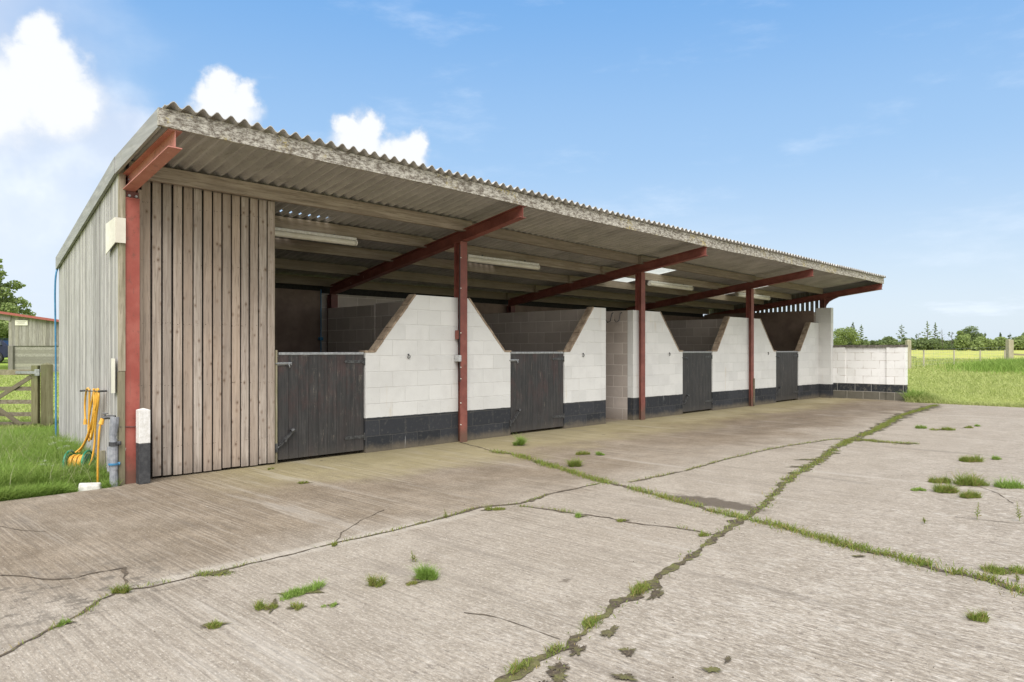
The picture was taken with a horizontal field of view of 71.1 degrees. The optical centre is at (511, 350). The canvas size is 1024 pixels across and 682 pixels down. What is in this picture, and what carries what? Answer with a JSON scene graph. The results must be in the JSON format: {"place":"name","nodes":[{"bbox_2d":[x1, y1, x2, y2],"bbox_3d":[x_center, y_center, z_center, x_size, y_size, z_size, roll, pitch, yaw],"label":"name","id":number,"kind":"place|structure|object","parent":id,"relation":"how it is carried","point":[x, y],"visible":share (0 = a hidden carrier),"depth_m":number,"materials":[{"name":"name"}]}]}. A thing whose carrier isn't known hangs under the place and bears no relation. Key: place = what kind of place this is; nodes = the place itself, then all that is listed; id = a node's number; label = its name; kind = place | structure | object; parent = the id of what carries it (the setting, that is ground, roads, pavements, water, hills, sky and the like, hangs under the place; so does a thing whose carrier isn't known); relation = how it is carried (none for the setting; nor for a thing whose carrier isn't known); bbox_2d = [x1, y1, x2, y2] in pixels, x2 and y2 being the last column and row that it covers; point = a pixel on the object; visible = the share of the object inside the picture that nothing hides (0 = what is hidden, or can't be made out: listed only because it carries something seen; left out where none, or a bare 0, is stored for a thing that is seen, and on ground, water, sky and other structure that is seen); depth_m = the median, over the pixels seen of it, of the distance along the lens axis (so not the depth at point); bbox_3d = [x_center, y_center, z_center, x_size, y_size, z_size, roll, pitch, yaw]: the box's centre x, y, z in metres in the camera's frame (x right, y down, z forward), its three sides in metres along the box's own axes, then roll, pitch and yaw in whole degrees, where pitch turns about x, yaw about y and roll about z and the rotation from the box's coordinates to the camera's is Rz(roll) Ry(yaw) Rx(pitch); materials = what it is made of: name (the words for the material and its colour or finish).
{"place":"outdoors","nodes":[
{"label":"outdoors","id":0,"kind":"place"},
{"bbox_2d":[0,372,58,429],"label":"paddock grass","id":1,"kind":"structure","parent":0,"point":[12,380],"depth_m":20.75,"materials":[{"name":"green plant"}]},
{"bbox_2d":[99,450,104,469],"bbox_3d":[-4.691,1.315,8.196,0.040,0.330,0.060,0,0,44],"label":"short stake","id":2,"kind":"object","parent":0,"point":[101,455],"visible":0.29,"depth_m":8.18,"materials":[{"name":"brown wood"}]},
{"bbox_2d":[1,431,1021,680],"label":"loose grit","id":3,"kind":"object","parent":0,"point":[555,567],"visible":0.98,"depth_m":4.89,"materials":[{"name":"grey gravel"}]},
{"bbox_2d":[0,397,1023,681],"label":"yard slab","id":4,"kind":"structure","parent":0,"point":[870,617],"depth_m":4.94,"materials":[{"name":"concrete"}]},
{"bbox_2d":[57,615,72,626],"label":"grass tuft","id":5,"kind":"object","parent":4,"relation":"on","point":[64,621],"visible":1,"depth_m":3.79,"materials":[{"name":"green plant"}]},
{"bbox_2d":[108,582,130,593],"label":"grass tuft","id":6,"kind":"object","parent":4,"relation":"on","point":[120,589],"visible":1,"depth_m":4.27,"materials":[{"name":"green plant"}]},
{"bbox_2d":[136,408,149,484],"bbox_3d":[-4.012,1.040,7.797,0.110,0.820,0.114,0,0,44],"label":"guard post","id":7,"kind":"object","parent":4,"relation":"on","point":[142,445],"visible":1,"depth_m":7.76,"materials":[{"name":"white paint"}]},
{"bbox_2d":[192,568,232,576],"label":"grass tuft","id":8,"kind":"object","parent":4,"relation":"on","point":[205,572],"visible":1,"depth_m":4.63,"materials":[{"name":"green plant"}]},
{"bbox_2d":[287,599,304,610],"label":"grass tuft","id":9,"kind":"object","parent":4,"relation":"on","point":[297,606],"visible":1,"depth_m":4.03,"materials":[{"name":"green plant"}]},
{"bbox_2d":[279,579,328,600],"bbox_3d":[-1.241,1.413,4.277,0.186,0.069,0.388,0,0,44],"label":"grass tuft","id":10,"kind":"object","parent":4,"relation":"on","point":[315,586],"visible":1,"depth_m":4.28,"materials":[{"name":"green plant"}]},
{"bbox_2d":[321,600,336,607],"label":"grass tuft","id":11,"kind":"object","parent":4,"relation":"on","point":[331,605],"visible":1,"depth_m":4.05,"materials":[{"name":"green plant"}]},
{"bbox_2d":[359,572,387,586],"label":"grass tuft","id":12,"kind":"object","parent":4,"relation":"on","point":[372,582],"visible":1,"depth_m":4.41,"materials":[{"name":"green plant"}]},
{"bbox_2d":[405,579,419,585],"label":"grass tuft","id":13,"kind":"object","parent":4,"relation":"on","point":[410,583],"visible":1,"depth_m":4.43,"materials":[{"name":"green plant"}]},
{"bbox_2d":[56,101,885,484],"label":"stable block","id":14,"kind":"structure","parent":4,"relation":"on","point":[208,319],"depth_m":10.72,"materials":[{"name":"white"}]},
{"bbox_2d":[54,269,57,435],"bbox_3d":[-6.861,0.102,10.792,0.051,2.757,0.091,0,0,-1],"label":"water pipe","id":15,"kind":"object","parent":14,"relation":"attached to","point":[56,271],"visible":0.84,"depth_m":10.79,"materials":[{"name":"blue plastic"}]},
{"bbox_2d":[75,387,99,464],"bbox_3d":[-5.006,0.930,8.369,0.220,1.003,0.893,0,0,-41],"label":"garden hose","id":16,"kind":"object","parent":14,"relation":"hanging from","point":[94,399],"visible":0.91,"depth_m":8.35,"materials":[{"name":"yellow rubber"}]},
{"bbox_2d":[275,227,357,245],"bbox_3d":[-3.032,-1.655,10.271,0.098,0.138,1.874,0,0,44],"label":"strip light","id":17,"kind":"object","parent":14,"relation":"hanging from","point":[312,236],"visible":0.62,"depth_m":10.41,"materials":[{"name":"white paint"}]},
{"bbox_2d":[275,352,364,459],"bbox_3d":[-2.545,0.717,9.610,0.119,1.376,1.366,0,0,44],"label":"stable door","id":18,"kind":"structure","parent":14,"relation":"in","point":[320,395],"depth_m":9.59,"materials":[{"name":"wood"}]},
{"bbox_2d":[467,254,539,269],"bbox_3d":[-0.143,-1.633,13.258,0.098,0.153,1.884,0,0,44],"label":"strip light","id":19,"kind":"object","parent":14,"relation":"attached to","point":[501,262],"visible":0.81,"depth_m":13.18,"materials":[{"name":"white paint"}]},
{"bbox_2d":[509,352,563,431],"bbox_3d":[0.453,0.717,12.710,0.119,1.376,1.461,0,0,44],"label":"stable door","id":20,"kind":"structure","parent":14,"relation":"in","point":[536,378],"depth_m":12.68,"materials":[{"name":"wood"}]},
{"bbox_2d":[648,281,692,290],"bbox_3d":[3.869,-1.571,17.405,0.098,0.145,1.924,0,0,44],"label":"strip light","id":21,"kind":"object","parent":14,"relation":"hanging from","point":[670,285],"visible":1,"depth_m":17.31,"materials":[{"name":"white paint"}]},
{"bbox_2d":[682,351,712,411],"bbox_3d":[4.319,0.717,16.706,0.119,1.376,1.401,0,0,44],"label":"stable door","id":22,"kind":"structure","parent":14,"relation":"in","point":[697,365],"depth_m":16.72,"materials":[{"name":"wood"}]},
{"bbox_2d":[736,292,769,299],"bbox_3d":[6.935,-1.549,20.575,0.098,0.145,2.004,0,0,44],"label":"strip light","id":23,"kind":"object","parent":14,"relation":"attached to","point":[761,297],"visible":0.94,"depth_m":20.62,"materials":[{"name":"white paint"}]},
{"bbox_2d":[776,351,797,400],"bbox_3d":[7.781,0.717,20.286,0.119,1.376,1.541,0,0,44],"label":"stable door","id":24,"kind":"structure","parent":14,"relation":"in","point":[786,361],"depth_m":20.28,"materials":[{"name":"wood"}]},
{"bbox_2d":[484,506,504,510],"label":"grass tuft","id":25,"kind":"object","parent":4,"relation":"on","point":[495,508],"visible":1,"depth_m":6.50,"materials":[{"name":"green plant"}]},
{"bbox_2d":[0,438,1023,656],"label":"joint soil","id":26,"kind":"structure","parent":4,"relation":"on","point":[531,500],"depth_m":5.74,"materials":[{"name":"green plant"}]},
{"bbox_2d":[1,486,1023,638],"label":"slab crack","id":27,"kind":"object","parent":4,"relation":"on","point":[124,571],"visible":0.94,"depth_m":4.60,"materials":[{"name":"concrete"}]},
{"bbox_2d":[513,434,528,445],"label":"grass tuft","id":28,"kind":"object","parent":4,"relation":"on","point":[520,441],"visible":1,"depth_m":10.86,"materials":[{"name":"green plant"}]},
{"bbox_2d":[56,427,1012,681],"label":"moss patch","id":29,"kind":"object","parent":4,"relation":"on","point":[557,674],"visible":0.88,"depth_m":3.45,"materials":[{"name":"green plant"}]},
{"bbox_2d":[206,616,223,628],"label":"grass tuft","id":30,"kind":"object","parent":29,"relation":"on","point":[216,624],"visible":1,"depth_m":3.75,"materials":[{"name":"green plant"}]},
{"bbox_2d":[252,599,277,610],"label":"grass tuft","id":31,"kind":"object","parent":29,"relation":"on","point":[259,605],"visible":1,"depth_m":4.01,"materials":[{"name":"green plant"}]},
{"bbox_2d":[407,560,440,580],"bbox_3d":[-0.555,1.378,4.548,0.285,0.137,0.301,0,0,44],"label":"grass tuft","id":32,"kind":"object","parent":29,"relation":"on","point":[426,573],"visible":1,"depth_m":4.53,"materials":[{"name":"green plant"}]},
{"bbox_2d":[565,456,586,466],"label":"grass tuft","id":33,"kind":"object","parent":4,"relation":"on","point":[576,463],"visible":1,"depth_m":8.91,"materials":[{"name":"green plant"}]},
{"bbox_2d":[574,509,581,517],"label":"grass tuft","id":34,"kind":"object","parent":4,"relation":"on","point":[577,515],"visible":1,"depth_m":6.22,"materials":[{"name":"green plant"}]},
{"bbox_2d":[576,448,589,454],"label":"grass tuft","id":35,"kind":"object","parent":4,"relation":"on","point":[582,453],"visible":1,"depth_m":9.93,"materials":[{"name":"green plant"}]},
{"bbox_2d":[519,504,727,532],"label":"joint grass","id":36,"kind":"structure","parent":4,"relation":"on","point":[572,511],"depth_m":6.41,"materials":[{"name":"green plant"}]},
{"bbox_2d":[695,528,708,536],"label":"grass tuft","id":37,"kind":"object","parent":4,"relation":"on","point":[701,534],"visible":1,"depth_m":5.57,"materials":[{"name":"green plant"}]},
{"bbox_2d":[494,405,939,681],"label":"joint moss","id":38,"kind":"object","parent":4,"relation":"on","point":[535,661],"visible":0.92,"depth_m":4.70,"materials":[{"name":"green plant"}]},
{"bbox_2d":[500,654,537,678],"bbox_3d":[0.048,1.424,3.271,0.138,0.046,0.276,0,0,44],"label":"joint tuft","id":39,"kind":"object","parent":38,"relation":"on","point":[515,666],"visible":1,"depth_m":3.25,"materials":[{"name":"green plant"}]},
{"bbox_2d":[538,640,568,657],"bbox_3d":[0.202,1.427,3.463,0.141,0.041,0.217,0,0,44],"label":"joint tuft","id":40,"kind":"object","parent":38,"relation":"on","point":[555,649],"visible":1,"depth_m":3.46,"materials":[{"name":"green plant"}]},
{"bbox_2d":[576,610,604,633],"bbox_3d":[0.414,1.423,3.764,0.160,0.049,0.273,0,0,20],"label":"joint tuft","id":41,"kind":"object","parent":38,"relation":"on","point":[594,620],"visible":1,"depth_m":3.77,"materials":[{"name":"green plant"}]},
{"bbox_2d":[626,578,651,597],"bbox_3d":[0.773,1.414,4.308,0.207,0.066,0.312,0,0,44],"label":"joint tuft","id":42,"kind":"object","parent":38,"relation":"on","point":[639,587],"visible":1,"depth_m":4.28,"materials":[{"name":"green plant"}]},
{"bbox_2d":[509,404,939,677],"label":"joint grass","id":43,"kind":"structure","parent":38,"relation":"on","point":[881,425],"depth_m":9.27,"materials":[{"name":"green plant"}]},
{"bbox_2d":[630,437,861,481],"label":"joint grass","id":44,"kind":"structure","parent":4,"relation":"on","point":[731,457],"depth_m":9.56,"materials":[{"name":"green plant"}]},
{"bbox_2d":[489,448,1023,596],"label":"joint grass","id":45,"kind":"structure","parent":4,"relation":"on","point":[833,539],"depth_m":5.53,"materials":[{"name":"green plant"}]},
{"bbox_2d":[833,345,907,400],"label":"yard wall","id":46,"kind":"structure","parent":4,"relation":"on","point":[877,372],"depth_m":21.11,"materials":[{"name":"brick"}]},
{"bbox_2d":[842,438,919,443],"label":"joint grass","id":47,"kind":"structure","parent":4,"relation":"on","point":[869,440],"depth_m":11.28,"materials":[{"name":"green plant"}]},
{"bbox_2d":[910,487,926,490],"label":"grass tuft","id":48,"kind":"object","parent":4,"relation":"on","point":[917,489],"visible":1,"depth_m":7.38,"materials":[{"name":"green plant"}]},
{"bbox_2d":[915,424,926,428],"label":"grass tuft","id":49,"kind":"object","parent":4,"relation":"on","point":[920,427],"visible":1,"depth_m":13.23,"materials":[{"name":"green plant"}]},
{"bbox_2d":[927,472,952,482],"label":"grass tuft","id":50,"kind":"object","parent":4,"relation":"on","point":[944,479],"visible":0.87,"depth_m":7.81,"materials":[{"name":"green plant"}]},
{"bbox_2d":[929,426,955,429],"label":"grass tuft","id":51,"kind":"object","parent":4,"relation":"on","point":[945,428],"visible":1,"depth_m":12.95,"materials":[{"name":"green plant"}]},
{"bbox_2d":[929,478,960,492],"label":"grass tuft","id":52,"kind":"object","parent":4,"relation":"on","point":[943,488],"visible":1,"depth_m":7.29,"materials":[{"name":"green plant"}]},
{"bbox_2d":[951,468,990,485],"bbox_3d":[4.887,1.352,7.722,0.514,0.190,0.514,0,0,44],"label":"grass tuft","id":53,"kind":"object","parent":4,"relation":"on","point":[968,480],"visible":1,"depth_m":7.67,"materials":[{"name":"green plant"}]},
{"bbox_2d":[958,487,984,498],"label":"grass tuft","id":54,"kind":"object","parent":4,"relation":"on","point":[966,494],"visible":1,"depth_m":7.03,"materials":[{"name":"green plant"}]},
{"bbox_2d":[957,454,988,461],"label":"grass tuft","id":55,"kind":"object","parent":4,"relation":"on","point":[970,459],"visible":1,"depth_m":9.30,"materials":[{"name":"green plant"}]},
{"bbox_2d":[963,608,992,622],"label":"grass tuft","id":56,"kind":"object","parent":4,"relation":"on","point":[981,617],"visible":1,"depth_m":3.85,"materials":[{"name":"green plant"}]},
{"bbox_2d":[974,502,981,518],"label":"weed","id":57,"kind":"object","parent":4,"relation":"on","point":[978,512],"visible":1,"depth_m":6.12,"materials":[{"name":"green plant"}]},
{"bbox_2d":[991,455,1000,459],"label":"grass tuft","id":58,"kind":"object","parent":4,"relation":"on","point":[995,457],"visible":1,"depth_m":9.47,"materials":[{"name":"green plant"}]},
{"bbox_2d":[976,558,1023,575],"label":"grass tuft","id":59,"kind":"object","parent":4,"relation":"on","point":[1019,569],"visible":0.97,"depth_m":4.67,"materials":[{"name":"green plant"}]},
{"bbox_2d":[990,474,1023,488],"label":"grass tuft","id":60,"kind":"object","parent":4,"relation":"on","point":[1008,484],"visible":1,"depth_m":7.53,"materials":[{"name":"green plant"}]},
{"bbox_2d":[1014,571,1020,581],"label":"weed","id":61,"kind":"object","parent":4,"relation":"on","point":[1017,577],"visible":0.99,"depth_m":4.48,"materials":[{"name":"green plant"}]},
{"bbox_2d":[1016,504,1021,520],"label":"weed","id":62,"kind":"object","parent":4,"relation":"on","point":[1018,512],"visible":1,"depth_m":6.08,"materials":[{"name":"green plant"}]},
{"bbox_2d":[0,349,1023,488],"bbox_3d":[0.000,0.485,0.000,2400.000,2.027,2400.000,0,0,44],"label":"field","id":63,"kind":"structure","parent":0,"point":[917,353],"depth_m":59.94,"materials":[{"name":"green plant"}]},
{"bbox_2d":[0,338,8,361],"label":"parked car","id":64,"kind":"object","parent":63,"relation":"on","point":[4,343],"visible":0.24,"depth_m":42.17,"materials":[{"name":"blue paint"}]},
{"bbox_2d":[0,258,35,337],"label":"ash tree","id":65,"kind":"object","parent":63,"relation":"on","point":[7,303],"visible":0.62,"depth_m":46.47,"materials":[{"name":"green plant"}]},
{"bbox_2d":[0,311,58,372],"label":"field shelter","id":66,"kind":"object","parent":63,"relation":"on","point":[31,340],"visible":0.66,"depth_m":33.98,"materials":[{"name":"grey wood"}]},
{"bbox_2d":[41,363,52,425],"bbox_3d":[-8.824,0.870,13.600,0.200,1.260,0.200,0,0,-33],"label":"gate post","id":67,"kind":"object","parent":63,"relation":"on","point":[46,394],"visible":0.78,"depth_m":13.52,"materials":[{"name":"brown wood"}]},
{"bbox_2d":[0,365,39,425],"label":"field gate","id":68,"kind":"structure","parent":67,"relation":"attached to","point":[33,373],"depth_m":13.54,"materials":[{"name":"wood"}]},
{"bbox_2d":[0,420,102,487],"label":"seeding grass","id":69,"kind":"structure","parent":63,"relation":"on","point":[41,456],"depth_m":8.27,"materials":[{"name":"green plant"}]},
{"bbox_2d":[50,443,72,464],"bbox_3d":[-5.179,1.270,8.220,0.323,0.422,0.138,0,0,11],"label":"cow parsley","id":70,"kind":"object","parent":63,"relation":"on","point":[61,452],"visible":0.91,"depth_m":8.23,"materials":[{"name":"white"}]},
{"bbox_2d":[0,417,123,501],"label":"grass","id":71,"kind":"structure","parent":63,"relation":"on","point":[37,484],"depth_m":7.98,"materials":[{"name":"green plant"}]},
{"bbox_2d":[53,437,71,461],"bbox_3d":[-5.323,1.246,8.526,0.268,0.468,0.306,0,0,-12],"label":"cow parsley","id":72,"kind":"object","parent":63,"relation":"on","point":[60,444],"visible":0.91,"depth_m":8.49,"materials":[{"name":"white"}]},
{"bbox_2d":[62,450,94,467],"bbox_3d":[-5.029,1.315,8.321,0.256,0.313,0.294,0,0,-5],"label":"hose reel","id":73,"kind":"object","parent":63,"relation":"on","point":[75,457],"visible":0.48,"depth_m":8.26,"materials":[{"name":"green plastic"}]},
{"bbox_2d":[78,482,101,491],"bbox_3d":[-4.441,1.440,7.543,0.222,0.079,0.188,0,0,-31],"label":"stone slab","id":74,"kind":"object","parent":63,"relation":"on","point":[87,486],"depth_m":7.50,"materials":[{"name":"white stone"}]},
{"bbox_2d":[102,413,120,486],"bbox_3d":[-4.267,1.070,7.643,0.182,0.800,0.102,0,0,-28],"label":"standpipe","id":75,"kind":"object","parent":63,"relation":"on","point":[113,463],"visible":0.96,"depth_m":7.62,"materials":[{"name":"grey plastic"}]},
{"bbox_2d":[97,418,104,481],"bbox_3d":[-4.420,1.098,7.678,0.191,0.749,0.056,0,0,44],"label":"garden hose","id":76,"kind":"object","parent":75,"relation":"hanging from","point":[101,422],"visible":0.9,"depth_m":7.65,"materials":[{"name":"yellow rubber"}]},
{"bbox_2d":[833,326,860,344],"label":"hedgerow tree","id":77,"kind":"object","parent":63,"relation":"on","point":[840,336],"visible":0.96,"depth_m":95.42,"materials":[{"name":"green plant"}]},
{"bbox_2d":[850,324,869,344],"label":"hedgerow tree","id":78,"kind":"object","parent":63,"relation":"on","point":[862,338],"visible":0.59,"depth_m":97.86,"materials":[{"name":"green plant"}]},
{"bbox_2d":[870,340,883,344],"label":"hedgerow tree","id":79,"kind":"object","parent":63,"relation":"on","point":[873,342],"visible":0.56,"depth_m":98.87,"materials":[{"name":"green plant"}]},
{"bbox_2d":[896,325,907,341],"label":"hedgerow tree","id":80,"kind":"object","parent":63,"relation":"on","point":[902,335],"visible":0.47,"depth_m":100.99,"materials":[{"name":"green plant"}]},
{"bbox_2d":[905,340,910,368],"bbox_3d":[20.731,0.261,37.500,0.210,1.627,0.210,0,0,0],"label":"fence post","id":81,"kind":"object","parent":63,"relation":"on","point":[908,342],"visible":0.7,"depth_m":37.40,"materials":[{"name":"beige wood"}]},
{"bbox_2d":[894,386,947,401],"bbox_3d":[11.571,1.227,20.458,1.512,0.507,2.012,0,0,44],"label":"long grass clump","id":82,"kind":"object","parent":63,"relation":"on","point":[908,392],"visible":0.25,"depth_m":20.19,"materials":[{"name":"green plant"}]},
{"bbox_2d":[833,337,1015,349],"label":"hedge","id":83,"kind":"object","parent":63,"relation":"on","point":[926,344],"visible":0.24,"depth_m":99.23,"materials":[{"name":"green plant"}]},
{"bbox_2d":[920,321,932,339],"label":"hedgerow tree","id":84,"kind":"object","parent":63,"relation":"on","point":[928,333],"visible":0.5,"depth_m":102.88,"materials":[{"name":"green plant"}]},
{"bbox_2d":[932,322,939,338],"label":"hedgerow tree","id":85,"kind":"object","parent":63,"relation":"on","point":[935,331],"visible":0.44,"depth_m":103.86,"materials":[{"name":"green plant"}]},
{"bbox_2d":[936,331,947,349],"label":"hedgerow tree","id":86,"kind":"object","parent":63,"relation":"on","point":[943,343],"visible":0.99,"depth_m":95.99,"materials":[{"name":"green plant"}]},
{"bbox_2d":[947,332,956,348],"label":"hedgerow tree","id":87,"kind":"object","parent":63,"relation":"on","point":[951,344],"visible":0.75,"depth_m":97.02,"materials":[{"name":"green plant"}]},
{"bbox_2d":[911,347,1005,365],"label":"wire fence","id":88,"kind":"object","parent":63,"relation":"on","point":[923,357],"visible":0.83,"depth_m":41.28,"materials":[{"name":"metal"}]},
{"bbox_2d":[956,330,970,337],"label":"hedgerow tree","id":89,"kind":"object","parent":63,"relation":"on","point":[959,332],"visible":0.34,"depth_m":97.76,"materials":[{"name":"green plant"}]},
{"bbox_2d":[961,326,984,341],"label":"hedgerow tree","id":90,"kind":"object","parent":63,"relation":"on","point":[966,330],"visible":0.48,"depth_m":98.39,"materials":[{"name":"green plant"}]},
{"bbox_2d":[953,333,1023,350],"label":"hedge","id":91,"kind":"object","parent":63,"relation":"on","point":[963,342],"visible":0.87,"depth_m":90.66,"materials":[{"name":"green plant"}]},
{"bbox_2d":[1006,339,1013,359],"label":"fence post","id":92,"kind":"object","parent":63,"relation":"on","point":[1009,348],"visible":0.78,"depth_m":45.84,"materials":[{"name":"beige wood"}]},
{"bbox_2d":[0,0,1023,341],"label":"sky","id":93,"kind":"structure","parent":0,"point":[881,137],"materials":[{"name":"blue"}]},
{"bbox_2d":[901,357,1023,407],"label":"meadow grass","id":94,"kind":"structure","parent":0,"point":[972,387],"depth_m":25.88,"materials":[{"name":"green plant"}]},
{"bbox_2d":[916,354,1023,375],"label":"long grass","id":95,"kind":"structure","parent":0,"point":[1006,365],"depth_m":34.86,"materials":[{"name":"green plant"}]}
]}

